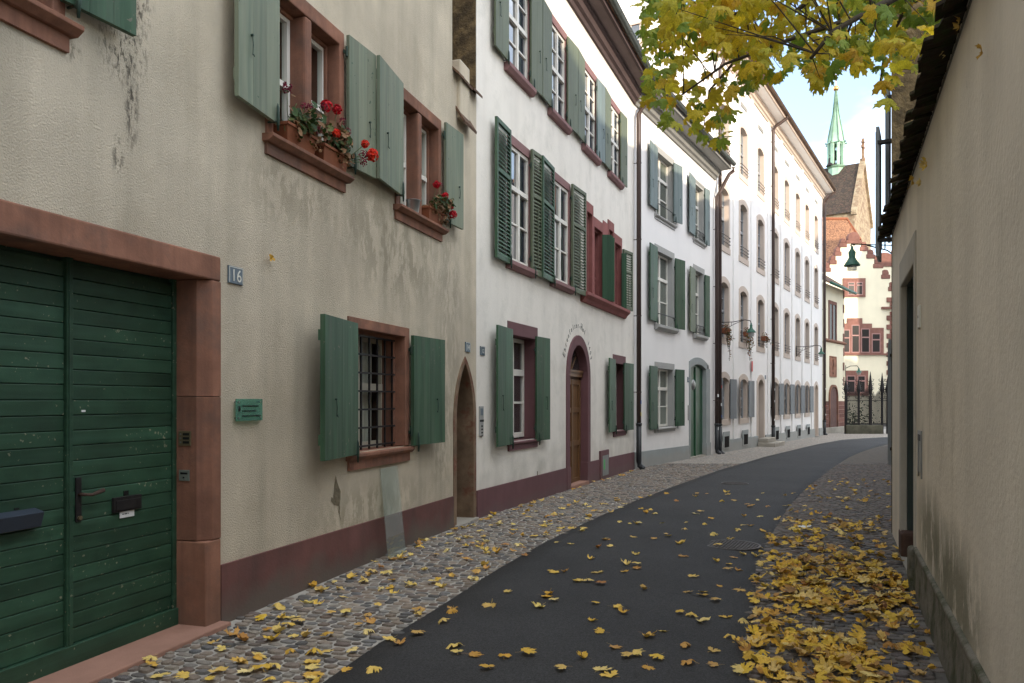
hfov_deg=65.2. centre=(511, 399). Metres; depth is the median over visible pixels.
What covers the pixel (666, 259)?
window
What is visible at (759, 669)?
fallen leaf
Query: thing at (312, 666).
fallen leaf
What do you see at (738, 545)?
manhole cover
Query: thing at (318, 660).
fallen leaf
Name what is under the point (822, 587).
leaf litter
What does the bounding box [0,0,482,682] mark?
beige house
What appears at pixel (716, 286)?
downpipe
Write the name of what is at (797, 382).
window
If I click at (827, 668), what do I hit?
fallen leaf
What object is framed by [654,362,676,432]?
window
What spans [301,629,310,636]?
fallen leaf
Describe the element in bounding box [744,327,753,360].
trailing plant
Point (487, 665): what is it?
fallen leaf
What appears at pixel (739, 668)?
fallen leaf
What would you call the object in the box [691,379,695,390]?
round mirror
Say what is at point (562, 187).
window
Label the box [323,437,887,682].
road
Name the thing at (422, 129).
window
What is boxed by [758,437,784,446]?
entrance steps
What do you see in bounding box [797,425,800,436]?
cellar window
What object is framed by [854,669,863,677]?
fallen leaf
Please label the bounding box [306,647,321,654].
fallen leaf
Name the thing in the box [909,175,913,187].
withered leaf
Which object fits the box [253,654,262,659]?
fallen leaf
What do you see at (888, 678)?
fallen leaf
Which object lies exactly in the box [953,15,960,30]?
withered leaf
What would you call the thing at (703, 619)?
fallen leaf
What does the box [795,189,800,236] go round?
window
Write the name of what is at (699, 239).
window
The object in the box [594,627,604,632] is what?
fallen leaf
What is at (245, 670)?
fallen leaf
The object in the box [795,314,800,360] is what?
window
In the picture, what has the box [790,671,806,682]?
fallen leaf
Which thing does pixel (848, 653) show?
fallen leaf
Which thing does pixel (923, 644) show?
fallen leaf
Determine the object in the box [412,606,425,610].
fallen leaf
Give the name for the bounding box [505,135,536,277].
window
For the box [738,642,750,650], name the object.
fallen leaf
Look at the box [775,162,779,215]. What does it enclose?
window
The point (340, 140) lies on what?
geranium
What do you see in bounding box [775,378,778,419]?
window
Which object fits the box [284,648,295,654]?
fallen leaf
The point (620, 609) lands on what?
fallen leaf
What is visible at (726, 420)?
window
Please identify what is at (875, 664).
fallen leaf
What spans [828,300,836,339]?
window
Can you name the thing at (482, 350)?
house number sign
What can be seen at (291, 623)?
fallen leaf
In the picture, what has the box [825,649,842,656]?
fallen leaf
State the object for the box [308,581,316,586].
fallen leaf
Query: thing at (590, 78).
window
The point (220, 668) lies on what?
fallen leaf
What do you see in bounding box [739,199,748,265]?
window
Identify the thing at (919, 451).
letter box
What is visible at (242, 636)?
fallen leaf
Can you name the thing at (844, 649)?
fallen leaf
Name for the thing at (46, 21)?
window
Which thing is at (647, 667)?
fallen leaf
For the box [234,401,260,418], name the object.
glass plaque
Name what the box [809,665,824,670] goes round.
fallen leaf
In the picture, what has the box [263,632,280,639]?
fallen leaf
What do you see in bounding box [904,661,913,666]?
fallen leaf
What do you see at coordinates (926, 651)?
fallen leaf
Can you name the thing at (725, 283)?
window
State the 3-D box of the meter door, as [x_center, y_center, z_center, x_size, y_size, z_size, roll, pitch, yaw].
[2.015,1.403,17.200,0.007,0.428,0.492,0,0,21]
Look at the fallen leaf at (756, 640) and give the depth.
5.18 m
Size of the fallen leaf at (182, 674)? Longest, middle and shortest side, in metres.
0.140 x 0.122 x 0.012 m
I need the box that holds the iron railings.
[842,372,887,433]
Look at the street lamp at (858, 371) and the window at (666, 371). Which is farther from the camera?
the street lamp at (858, 371)
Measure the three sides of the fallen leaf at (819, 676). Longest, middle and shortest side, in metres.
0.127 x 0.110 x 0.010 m
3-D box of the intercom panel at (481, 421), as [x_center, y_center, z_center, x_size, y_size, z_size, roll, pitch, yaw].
[-0.423,0.298,11.049,0.024,0.419,0.129,0,0,21]
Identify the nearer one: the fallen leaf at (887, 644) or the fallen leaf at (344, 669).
the fallen leaf at (344, 669)
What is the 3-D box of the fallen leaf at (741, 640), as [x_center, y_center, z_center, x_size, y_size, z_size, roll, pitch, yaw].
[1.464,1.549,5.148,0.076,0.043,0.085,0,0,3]
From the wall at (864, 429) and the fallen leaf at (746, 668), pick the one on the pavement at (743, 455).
the wall at (864, 429)
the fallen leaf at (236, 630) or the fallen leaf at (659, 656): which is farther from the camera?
the fallen leaf at (236, 630)
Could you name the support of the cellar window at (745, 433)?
in the long white building at (804, 185)
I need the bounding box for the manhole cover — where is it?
[707,540,760,550]
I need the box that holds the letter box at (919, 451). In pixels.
[918,430,921,478]
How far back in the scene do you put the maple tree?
5.64 m
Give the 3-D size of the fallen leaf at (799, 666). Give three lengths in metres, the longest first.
0.136 x 0.122 x 0.054 m
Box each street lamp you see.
[722,320,755,336]
[796,345,824,356]
[844,242,890,270]
[845,365,860,375]
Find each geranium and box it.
[280,82,333,151]
[319,104,378,167]
[422,180,456,224]
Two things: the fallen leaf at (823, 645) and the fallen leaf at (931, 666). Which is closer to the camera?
the fallen leaf at (931, 666)
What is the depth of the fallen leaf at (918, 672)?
4.63 m
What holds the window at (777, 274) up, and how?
in the long white building at (804, 185)
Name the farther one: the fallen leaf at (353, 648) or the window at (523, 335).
the window at (523, 335)
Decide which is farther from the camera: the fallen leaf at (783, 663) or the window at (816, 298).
the window at (816, 298)
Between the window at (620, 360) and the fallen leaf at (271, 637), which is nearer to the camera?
the fallen leaf at (271, 637)
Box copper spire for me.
[825,86,846,174]
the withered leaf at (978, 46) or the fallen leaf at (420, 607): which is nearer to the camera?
the withered leaf at (978, 46)
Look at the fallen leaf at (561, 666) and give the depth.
4.60 m
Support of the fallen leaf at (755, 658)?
on the fallen leaf at (763, 660)
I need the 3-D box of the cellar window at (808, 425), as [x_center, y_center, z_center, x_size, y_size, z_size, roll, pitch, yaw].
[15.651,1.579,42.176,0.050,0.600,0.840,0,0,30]
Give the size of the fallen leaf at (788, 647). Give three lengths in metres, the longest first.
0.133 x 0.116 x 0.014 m
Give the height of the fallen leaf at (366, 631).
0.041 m
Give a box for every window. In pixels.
[0,0,83,53]
[262,0,354,192]
[346,316,414,470]
[393,88,448,241]
[504,0,536,97]
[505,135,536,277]
[507,320,538,450]
[547,14,571,134]
[549,172,574,294]
[580,201,630,318]
[581,61,601,165]
[607,98,624,189]
[612,354,627,436]
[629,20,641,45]
[654,144,676,230]
[654,243,678,333]
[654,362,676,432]
[693,179,706,248]
[693,264,708,340]
[722,99,730,154]
[722,182,730,254]
[722,276,730,344]
[722,372,730,425]
[723,431,729,449]
[739,122,748,186]
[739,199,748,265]
[739,286,748,348]
[739,374,748,423]
[742,430,748,445]
[756,143,764,202]
[756,214,764,275]
[756,295,764,352]
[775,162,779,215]
[775,228,779,284]
[775,302,779,355]
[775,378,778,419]
[775,427,778,440]
[784,176,790,226]
[784,238,790,291]
[784,308,790,358]
[784,379,789,418]
[786,426,789,438]
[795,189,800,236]
[795,248,800,297]
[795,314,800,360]
[795,380,800,417]
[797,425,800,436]
[804,201,809,245]
[804,256,809,303]
[804,318,809,362]
[804,381,809,416]
[807,424,809,435]
[814,212,818,254]
[814,264,818,308]
[814,323,818,364]
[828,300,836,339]
[843,278,865,296]
[844,318,883,352]
[845,371,867,395]
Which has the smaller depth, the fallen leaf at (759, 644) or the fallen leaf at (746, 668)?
the fallen leaf at (746, 668)
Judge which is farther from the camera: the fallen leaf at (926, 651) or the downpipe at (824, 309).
the downpipe at (824, 309)
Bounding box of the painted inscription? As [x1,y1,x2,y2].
[563,324,591,358]
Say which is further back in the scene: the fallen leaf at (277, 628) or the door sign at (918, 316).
the door sign at (918, 316)
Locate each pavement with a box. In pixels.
[98,463,741,682]
[664,429,887,463]
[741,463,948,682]
[841,444,887,463]
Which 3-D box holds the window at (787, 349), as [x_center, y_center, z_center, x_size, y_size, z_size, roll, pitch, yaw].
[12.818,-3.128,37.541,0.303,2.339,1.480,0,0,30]
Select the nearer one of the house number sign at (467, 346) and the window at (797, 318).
the house number sign at (467, 346)
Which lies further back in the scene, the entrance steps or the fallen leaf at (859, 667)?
the entrance steps
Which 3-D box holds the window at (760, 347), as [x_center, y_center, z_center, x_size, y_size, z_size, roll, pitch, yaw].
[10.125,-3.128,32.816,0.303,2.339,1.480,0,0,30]
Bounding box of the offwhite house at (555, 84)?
[452,0,655,517]
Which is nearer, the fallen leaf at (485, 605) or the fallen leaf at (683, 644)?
the fallen leaf at (683, 644)
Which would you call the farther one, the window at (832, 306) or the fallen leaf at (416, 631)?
the window at (832, 306)
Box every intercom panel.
[179,470,189,480]
[479,406,483,436]
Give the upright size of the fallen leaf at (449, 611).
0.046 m
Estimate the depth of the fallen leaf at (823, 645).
5.00 m
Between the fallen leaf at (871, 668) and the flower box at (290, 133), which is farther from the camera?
the flower box at (290, 133)
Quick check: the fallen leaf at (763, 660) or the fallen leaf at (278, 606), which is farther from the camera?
the fallen leaf at (278, 606)
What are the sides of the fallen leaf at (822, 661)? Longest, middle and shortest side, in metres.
0.154 x 0.134 x 0.036 m
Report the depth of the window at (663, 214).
22.60 m
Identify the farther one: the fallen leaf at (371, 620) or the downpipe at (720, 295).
the downpipe at (720, 295)
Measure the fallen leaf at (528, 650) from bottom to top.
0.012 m
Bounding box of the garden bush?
[851,394,872,424]
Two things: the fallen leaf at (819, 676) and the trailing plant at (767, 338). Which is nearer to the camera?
the fallen leaf at (819, 676)
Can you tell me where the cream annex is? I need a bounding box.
[822,273,856,433]
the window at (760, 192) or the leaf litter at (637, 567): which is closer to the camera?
the leaf litter at (637, 567)
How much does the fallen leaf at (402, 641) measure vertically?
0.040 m
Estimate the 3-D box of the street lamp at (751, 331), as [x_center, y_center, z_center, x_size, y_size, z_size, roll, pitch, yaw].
[7.670,-2.436,27.147,1.188,0.582,0.328,0,0,10]
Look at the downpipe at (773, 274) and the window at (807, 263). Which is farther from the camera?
the window at (807, 263)
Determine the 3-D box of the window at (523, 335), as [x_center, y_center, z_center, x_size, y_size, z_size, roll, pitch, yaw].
[0.066,-0.210,12.639,0.340,1.962,1.363,0,0,21]
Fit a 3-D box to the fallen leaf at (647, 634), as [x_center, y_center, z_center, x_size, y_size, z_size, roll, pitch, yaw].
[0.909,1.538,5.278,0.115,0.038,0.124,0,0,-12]
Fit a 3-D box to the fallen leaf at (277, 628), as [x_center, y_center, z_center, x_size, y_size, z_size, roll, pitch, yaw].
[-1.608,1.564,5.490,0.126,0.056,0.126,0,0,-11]
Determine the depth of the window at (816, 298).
45.21 m
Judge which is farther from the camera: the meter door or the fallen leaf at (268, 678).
the meter door
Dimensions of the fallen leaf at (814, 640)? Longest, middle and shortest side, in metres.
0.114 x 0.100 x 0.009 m
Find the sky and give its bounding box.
[686,0,890,254]
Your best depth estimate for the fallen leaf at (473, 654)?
4.89 m
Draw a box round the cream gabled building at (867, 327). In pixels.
[822,232,890,422]
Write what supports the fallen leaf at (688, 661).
on the road
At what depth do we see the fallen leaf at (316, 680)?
4.43 m
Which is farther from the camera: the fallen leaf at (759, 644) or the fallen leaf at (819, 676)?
the fallen leaf at (759, 644)
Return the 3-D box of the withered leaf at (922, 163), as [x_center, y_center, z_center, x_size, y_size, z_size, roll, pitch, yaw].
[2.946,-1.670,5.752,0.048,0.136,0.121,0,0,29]
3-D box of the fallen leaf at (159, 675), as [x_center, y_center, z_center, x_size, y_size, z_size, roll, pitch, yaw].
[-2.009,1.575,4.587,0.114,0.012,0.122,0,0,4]
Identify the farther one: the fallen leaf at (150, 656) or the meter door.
the meter door
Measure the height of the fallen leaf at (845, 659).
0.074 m
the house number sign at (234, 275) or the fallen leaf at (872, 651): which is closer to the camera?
the fallen leaf at (872, 651)
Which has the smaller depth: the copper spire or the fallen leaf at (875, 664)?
the fallen leaf at (875, 664)
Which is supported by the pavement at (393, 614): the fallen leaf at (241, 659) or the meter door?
the fallen leaf at (241, 659)
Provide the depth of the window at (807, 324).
42.69 m
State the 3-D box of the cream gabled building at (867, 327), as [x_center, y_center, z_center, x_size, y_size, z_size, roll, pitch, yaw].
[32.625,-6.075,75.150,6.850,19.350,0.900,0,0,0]
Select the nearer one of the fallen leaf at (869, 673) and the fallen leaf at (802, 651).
the fallen leaf at (869, 673)
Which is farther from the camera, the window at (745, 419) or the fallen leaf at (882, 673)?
the window at (745, 419)
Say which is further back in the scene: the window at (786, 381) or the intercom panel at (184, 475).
the window at (786, 381)
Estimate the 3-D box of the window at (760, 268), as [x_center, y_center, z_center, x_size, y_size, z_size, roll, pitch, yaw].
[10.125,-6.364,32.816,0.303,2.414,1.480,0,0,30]
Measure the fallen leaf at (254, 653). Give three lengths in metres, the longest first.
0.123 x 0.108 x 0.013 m
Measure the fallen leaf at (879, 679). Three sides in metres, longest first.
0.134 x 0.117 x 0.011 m
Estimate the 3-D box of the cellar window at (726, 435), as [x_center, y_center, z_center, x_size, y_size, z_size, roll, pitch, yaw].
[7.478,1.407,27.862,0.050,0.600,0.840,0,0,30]
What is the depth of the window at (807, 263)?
42.69 m
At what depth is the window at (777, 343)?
35.76 m
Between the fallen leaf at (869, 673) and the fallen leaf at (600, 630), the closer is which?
the fallen leaf at (869, 673)
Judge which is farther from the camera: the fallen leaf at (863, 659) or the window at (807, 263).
the window at (807, 263)
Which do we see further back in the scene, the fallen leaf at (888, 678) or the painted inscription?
the painted inscription
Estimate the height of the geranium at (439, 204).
0.502 m
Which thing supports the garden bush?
on the pavement at (743, 455)
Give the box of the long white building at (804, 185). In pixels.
[617,0,836,453]
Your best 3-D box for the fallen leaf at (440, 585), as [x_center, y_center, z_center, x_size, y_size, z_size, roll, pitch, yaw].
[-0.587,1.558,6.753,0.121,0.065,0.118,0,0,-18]
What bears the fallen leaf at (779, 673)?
on the pavement at (873, 476)
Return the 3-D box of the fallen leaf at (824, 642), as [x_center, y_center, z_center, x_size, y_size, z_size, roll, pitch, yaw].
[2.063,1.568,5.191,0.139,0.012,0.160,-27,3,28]
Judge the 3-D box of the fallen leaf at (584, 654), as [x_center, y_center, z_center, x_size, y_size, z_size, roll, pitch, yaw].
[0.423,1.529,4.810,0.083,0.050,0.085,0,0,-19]
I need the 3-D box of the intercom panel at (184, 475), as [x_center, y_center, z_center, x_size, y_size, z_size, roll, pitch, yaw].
[-2.280,0.525,5.562,0.084,0.076,0.013,0,0,17]
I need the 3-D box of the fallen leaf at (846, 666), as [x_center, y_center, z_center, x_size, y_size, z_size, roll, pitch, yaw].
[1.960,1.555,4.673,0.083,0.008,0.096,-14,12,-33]
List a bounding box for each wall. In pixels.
[846,425,882,433]
[877,0,1023,682]
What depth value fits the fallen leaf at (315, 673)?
4.62 m
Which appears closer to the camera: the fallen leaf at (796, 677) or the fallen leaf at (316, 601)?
the fallen leaf at (796, 677)
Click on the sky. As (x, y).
(812, 115)
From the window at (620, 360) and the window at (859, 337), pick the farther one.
the window at (859, 337)
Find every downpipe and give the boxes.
[634,94,656,469]
[713,167,734,453]
[718,58,724,453]
[770,115,787,436]
[822,190,835,434]
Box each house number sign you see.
[227,265,242,285]
[465,342,470,351]
[480,346,484,355]
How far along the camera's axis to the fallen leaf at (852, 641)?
5.10 m
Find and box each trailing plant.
[723,324,734,360]
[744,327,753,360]
[762,332,772,344]
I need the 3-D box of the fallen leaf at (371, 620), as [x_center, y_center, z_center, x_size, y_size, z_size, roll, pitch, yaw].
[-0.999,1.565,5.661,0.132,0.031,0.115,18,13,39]
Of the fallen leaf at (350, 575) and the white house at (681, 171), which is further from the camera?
the white house at (681, 171)
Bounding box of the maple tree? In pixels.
[630,0,940,153]
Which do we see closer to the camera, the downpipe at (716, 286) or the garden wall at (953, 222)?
the garden wall at (953, 222)
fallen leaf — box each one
[142,654,157,660]
[145,660,158,665]
[151,672,171,677]
[175,670,193,678]
[207,666,228,672]
[215,645,225,650]
[224,626,239,635]
[230,656,245,662]
[235,657,247,663]
[236,632,252,640]
[236,667,253,672]
[252,651,266,657]
[253,614,266,620]
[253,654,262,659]
[253,663,270,671]
[261,676,275,681]
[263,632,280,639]
[265,663,280,669]
[272,602,285,609]
[272,622,285,632]
[276,613,286,617]
[281,622,295,625]
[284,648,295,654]
[291,617,307,620]
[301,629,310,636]
[302,671,324,676]
[303,663,319,669]
[304,675,320,682]
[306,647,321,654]
[307,659,320,662]
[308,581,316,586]
[313,599,323,604]
[339,666,351,672]
[347,571,356,577]
[347,646,358,651]
[362,617,375,623]
[363,629,374,634]
[366,666,381,673]
[382,636,395,640]
[392,638,405,643]
[411,629,424,632]
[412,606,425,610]
[435,583,446,587]
[446,608,457,613]
[446,642,462,648]
[467,651,483,656]
[480,663,494,667]
[482,602,495,607]
[498,653,511,656]
[521,647,536,653]
[532,601,545,606]
[555,664,566,668]
[576,651,587,657]
[593,666,610,669]
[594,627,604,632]
[599,670,617,676]
[618,606,628,612]
[621,651,632,656]
[633,648,641,655]
[642,631,655,636]
[642,664,654,669]
[650,653,664,658]
[680,642,690,647]
[681,659,699,664]
[696,617,709,621]
[708,647,720,651]
[708,661,718,666]
[731,664,743,672]
[735,637,743,643]
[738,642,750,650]
[739,661,754,673]
[742,650,755,660]
[747,635,765,643]
[748,640,762,646]
[751,652,758,663]
[756,657,775,663]
[756,666,763,672]
[758,649,769,655]
[762,667,785,679]
[768,660,781,670]
[773,639,787,647]
[774,644,784,653]
[774,658,792,666]
[775,636,788,644]
[776,669,793,679]
[779,646,793,650]
[789,658,805,673]
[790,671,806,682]
[790,676,802,679]
[795,647,810,655]
[804,642,816,650]
[805,637,818,645]
[805,641,825,650]
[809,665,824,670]
[811,656,833,667]
[814,670,828,682]
[819,644,833,649]
[821,635,838,644]
[821,661,833,672]
[825,643,837,650]
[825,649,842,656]
[831,672,841,682]
[834,665,853,674]
[835,652,853,663]
[838,670,849,676]
[840,651,856,665]
[841,637,856,644]
[842,663,850,668]
[843,644,851,651]
[850,659,868,666]
[852,664,869,672]
[853,641,865,649]
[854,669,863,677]
[860,656,875,663]
[860,671,881,677]
[864,649,878,653]
[865,666,877,671]
[867,660,880,668]
[868,673,886,682]
[874,671,887,676]
[875,671,893,682]
[881,662,898,673]
[882,641,898,649]
[894,641,912,653]
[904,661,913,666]
[906,644,925,655]
[907,666,927,674]
[917,641,926,646]
[921,646,934,656]
[928,664,937,668]
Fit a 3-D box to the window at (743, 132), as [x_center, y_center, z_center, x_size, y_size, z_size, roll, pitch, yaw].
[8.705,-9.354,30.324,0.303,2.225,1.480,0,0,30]
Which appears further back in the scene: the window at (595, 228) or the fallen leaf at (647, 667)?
the window at (595, 228)
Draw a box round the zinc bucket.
[406,199,420,212]
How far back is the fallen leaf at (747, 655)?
4.88 m
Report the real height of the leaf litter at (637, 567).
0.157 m
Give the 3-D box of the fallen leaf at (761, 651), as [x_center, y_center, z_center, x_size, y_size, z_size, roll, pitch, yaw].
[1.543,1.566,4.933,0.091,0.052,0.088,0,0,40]
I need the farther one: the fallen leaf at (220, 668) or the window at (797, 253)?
the window at (797, 253)
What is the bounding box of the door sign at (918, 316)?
[917,305,920,328]
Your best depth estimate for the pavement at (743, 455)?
29.00 m
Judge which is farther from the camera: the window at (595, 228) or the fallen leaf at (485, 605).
the window at (595, 228)
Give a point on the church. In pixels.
(850, 199)
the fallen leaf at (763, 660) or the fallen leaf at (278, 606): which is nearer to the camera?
the fallen leaf at (763, 660)
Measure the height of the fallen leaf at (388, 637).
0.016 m
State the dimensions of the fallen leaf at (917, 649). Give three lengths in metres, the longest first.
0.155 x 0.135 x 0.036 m
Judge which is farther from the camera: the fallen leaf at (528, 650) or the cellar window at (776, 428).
the cellar window at (776, 428)
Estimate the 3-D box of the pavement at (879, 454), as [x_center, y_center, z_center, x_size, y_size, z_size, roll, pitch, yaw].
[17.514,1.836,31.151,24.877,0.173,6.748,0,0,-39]
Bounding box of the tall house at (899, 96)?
[875,0,928,532]
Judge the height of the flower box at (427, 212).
0.150 m
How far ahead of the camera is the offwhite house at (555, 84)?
13.88 m
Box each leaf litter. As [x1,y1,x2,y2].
[283,470,642,682]
[521,489,792,572]
[733,478,929,682]
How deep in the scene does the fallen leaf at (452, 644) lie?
5.04 m
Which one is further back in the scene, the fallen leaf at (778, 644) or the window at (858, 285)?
the window at (858, 285)
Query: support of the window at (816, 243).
in the long white building at (804, 185)
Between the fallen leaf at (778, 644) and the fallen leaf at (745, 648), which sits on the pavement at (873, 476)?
the fallen leaf at (778, 644)
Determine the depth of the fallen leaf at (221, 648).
5.09 m
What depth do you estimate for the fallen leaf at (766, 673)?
4.55 m
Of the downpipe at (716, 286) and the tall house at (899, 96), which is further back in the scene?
the downpipe at (716, 286)
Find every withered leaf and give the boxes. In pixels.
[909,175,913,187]
[918,160,924,170]
[921,156,926,169]
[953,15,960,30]
[975,44,982,59]
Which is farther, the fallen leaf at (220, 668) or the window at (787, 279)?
the window at (787, 279)
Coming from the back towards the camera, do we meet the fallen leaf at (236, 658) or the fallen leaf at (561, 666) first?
the fallen leaf at (236, 658)
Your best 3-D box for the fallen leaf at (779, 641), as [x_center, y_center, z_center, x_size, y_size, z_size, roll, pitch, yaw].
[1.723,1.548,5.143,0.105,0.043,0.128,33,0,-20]
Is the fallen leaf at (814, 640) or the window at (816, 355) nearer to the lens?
the fallen leaf at (814, 640)
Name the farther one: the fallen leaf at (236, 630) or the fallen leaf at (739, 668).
the fallen leaf at (236, 630)
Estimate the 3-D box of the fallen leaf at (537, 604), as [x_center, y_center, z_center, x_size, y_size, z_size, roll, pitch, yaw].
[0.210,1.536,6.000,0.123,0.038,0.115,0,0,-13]
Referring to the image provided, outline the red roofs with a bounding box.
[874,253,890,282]
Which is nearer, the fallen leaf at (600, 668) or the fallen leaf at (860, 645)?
the fallen leaf at (600, 668)
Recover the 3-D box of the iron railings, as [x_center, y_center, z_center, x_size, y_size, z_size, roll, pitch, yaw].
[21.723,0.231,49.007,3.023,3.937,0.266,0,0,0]
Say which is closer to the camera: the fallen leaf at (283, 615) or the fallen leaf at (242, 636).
the fallen leaf at (242, 636)
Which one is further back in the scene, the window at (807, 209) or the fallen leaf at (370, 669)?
the window at (807, 209)
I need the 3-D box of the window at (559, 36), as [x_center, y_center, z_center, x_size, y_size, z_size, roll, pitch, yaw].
[0.812,-5.810,14.254,0.200,1.840,1.140,0,0,21]
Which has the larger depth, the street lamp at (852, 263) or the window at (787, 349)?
the window at (787, 349)
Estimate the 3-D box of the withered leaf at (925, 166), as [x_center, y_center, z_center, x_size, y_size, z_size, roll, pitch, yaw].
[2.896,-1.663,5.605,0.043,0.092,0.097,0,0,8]
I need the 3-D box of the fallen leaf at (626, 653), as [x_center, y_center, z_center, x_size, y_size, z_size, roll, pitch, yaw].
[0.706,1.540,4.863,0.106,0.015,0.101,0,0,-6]
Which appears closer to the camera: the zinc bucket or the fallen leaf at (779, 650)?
the fallen leaf at (779, 650)
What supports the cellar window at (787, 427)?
in the long white building at (804, 185)
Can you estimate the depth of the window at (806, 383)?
42.53 m
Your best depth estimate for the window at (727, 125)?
28.38 m
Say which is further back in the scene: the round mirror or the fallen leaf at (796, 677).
the round mirror
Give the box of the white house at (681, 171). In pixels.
[634,88,736,468]
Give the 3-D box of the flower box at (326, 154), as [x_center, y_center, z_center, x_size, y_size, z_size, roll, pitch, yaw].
[-1.624,-2.135,7.102,0.180,0.150,0.456,0,0,17]
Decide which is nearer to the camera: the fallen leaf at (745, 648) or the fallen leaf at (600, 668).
the fallen leaf at (600, 668)
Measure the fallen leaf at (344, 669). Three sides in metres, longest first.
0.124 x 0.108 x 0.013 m
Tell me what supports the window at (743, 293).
in the long white building at (804, 185)
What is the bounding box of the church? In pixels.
[822,138,873,249]
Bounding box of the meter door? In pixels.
[603,454,608,475]
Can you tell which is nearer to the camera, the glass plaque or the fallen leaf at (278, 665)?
the fallen leaf at (278, 665)
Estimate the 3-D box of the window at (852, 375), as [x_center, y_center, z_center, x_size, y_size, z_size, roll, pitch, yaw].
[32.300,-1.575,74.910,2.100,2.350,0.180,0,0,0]
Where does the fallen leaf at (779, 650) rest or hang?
on the pavement at (873, 476)
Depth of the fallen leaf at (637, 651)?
4.88 m
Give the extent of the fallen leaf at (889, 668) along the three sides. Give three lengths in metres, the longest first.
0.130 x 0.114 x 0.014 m
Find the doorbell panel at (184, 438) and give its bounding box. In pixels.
[178,431,190,445]
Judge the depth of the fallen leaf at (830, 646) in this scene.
5.01 m
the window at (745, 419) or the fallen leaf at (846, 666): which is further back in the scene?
the window at (745, 419)
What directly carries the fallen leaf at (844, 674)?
on the pavement at (873, 476)
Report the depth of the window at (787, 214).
37.97 m
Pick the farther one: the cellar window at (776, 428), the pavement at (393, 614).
the cellar window at (776, 428)
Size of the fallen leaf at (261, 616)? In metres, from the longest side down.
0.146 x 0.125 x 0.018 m
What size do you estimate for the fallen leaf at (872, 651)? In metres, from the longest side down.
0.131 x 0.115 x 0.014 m
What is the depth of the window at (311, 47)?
6.78 m
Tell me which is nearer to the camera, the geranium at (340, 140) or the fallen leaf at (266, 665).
the fallen leaf at (266, 665)
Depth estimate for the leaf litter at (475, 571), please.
8.89 m
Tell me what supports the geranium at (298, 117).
in the flower box at (290, 133)
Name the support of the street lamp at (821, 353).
attached to the long white building at (804, 185)
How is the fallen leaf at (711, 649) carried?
on the road
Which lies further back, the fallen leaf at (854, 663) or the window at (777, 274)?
the window at (777, 274)
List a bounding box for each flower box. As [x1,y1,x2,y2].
[273,120,317,153]
[314,142,349,171]
[422,205,444,225]
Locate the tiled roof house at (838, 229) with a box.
[822,217,860,267]
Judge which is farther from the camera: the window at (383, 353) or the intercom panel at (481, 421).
the intercom panel at (481, 421)
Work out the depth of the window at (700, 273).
25.59 m
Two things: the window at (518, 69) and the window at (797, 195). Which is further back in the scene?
the window at (797, 195)
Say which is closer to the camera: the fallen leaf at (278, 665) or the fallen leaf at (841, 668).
the fallen leaf at (841, 668)
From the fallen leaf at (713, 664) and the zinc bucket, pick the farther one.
the zinc bucket
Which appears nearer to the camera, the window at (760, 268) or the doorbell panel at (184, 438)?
the doorbell panel at (184, 438)
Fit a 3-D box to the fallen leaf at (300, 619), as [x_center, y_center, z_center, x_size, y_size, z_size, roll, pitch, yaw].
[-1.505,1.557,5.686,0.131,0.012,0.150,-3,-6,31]
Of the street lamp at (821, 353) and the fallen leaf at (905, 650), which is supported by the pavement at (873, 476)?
the fallen leaf at (905, 650)
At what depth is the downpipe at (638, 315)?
19.85 m
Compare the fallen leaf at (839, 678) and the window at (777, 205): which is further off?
the window at (777, 205)
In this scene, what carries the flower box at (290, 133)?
on the beige house at (158, 176)
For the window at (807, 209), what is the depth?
42.69 m
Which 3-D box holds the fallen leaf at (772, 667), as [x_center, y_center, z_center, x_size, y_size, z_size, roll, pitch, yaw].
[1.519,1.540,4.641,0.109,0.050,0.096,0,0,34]
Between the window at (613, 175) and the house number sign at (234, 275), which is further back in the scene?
the window at (613, 175)
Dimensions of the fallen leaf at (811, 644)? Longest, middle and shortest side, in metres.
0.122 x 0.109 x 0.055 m
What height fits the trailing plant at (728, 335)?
1.275 m
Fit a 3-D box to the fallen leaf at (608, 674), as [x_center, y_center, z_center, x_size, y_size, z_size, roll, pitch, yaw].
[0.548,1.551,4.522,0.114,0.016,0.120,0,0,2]
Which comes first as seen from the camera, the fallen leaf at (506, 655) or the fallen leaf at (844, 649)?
the fallen leaf at (506, 655)
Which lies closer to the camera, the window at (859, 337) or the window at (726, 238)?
the window at (726, 238)

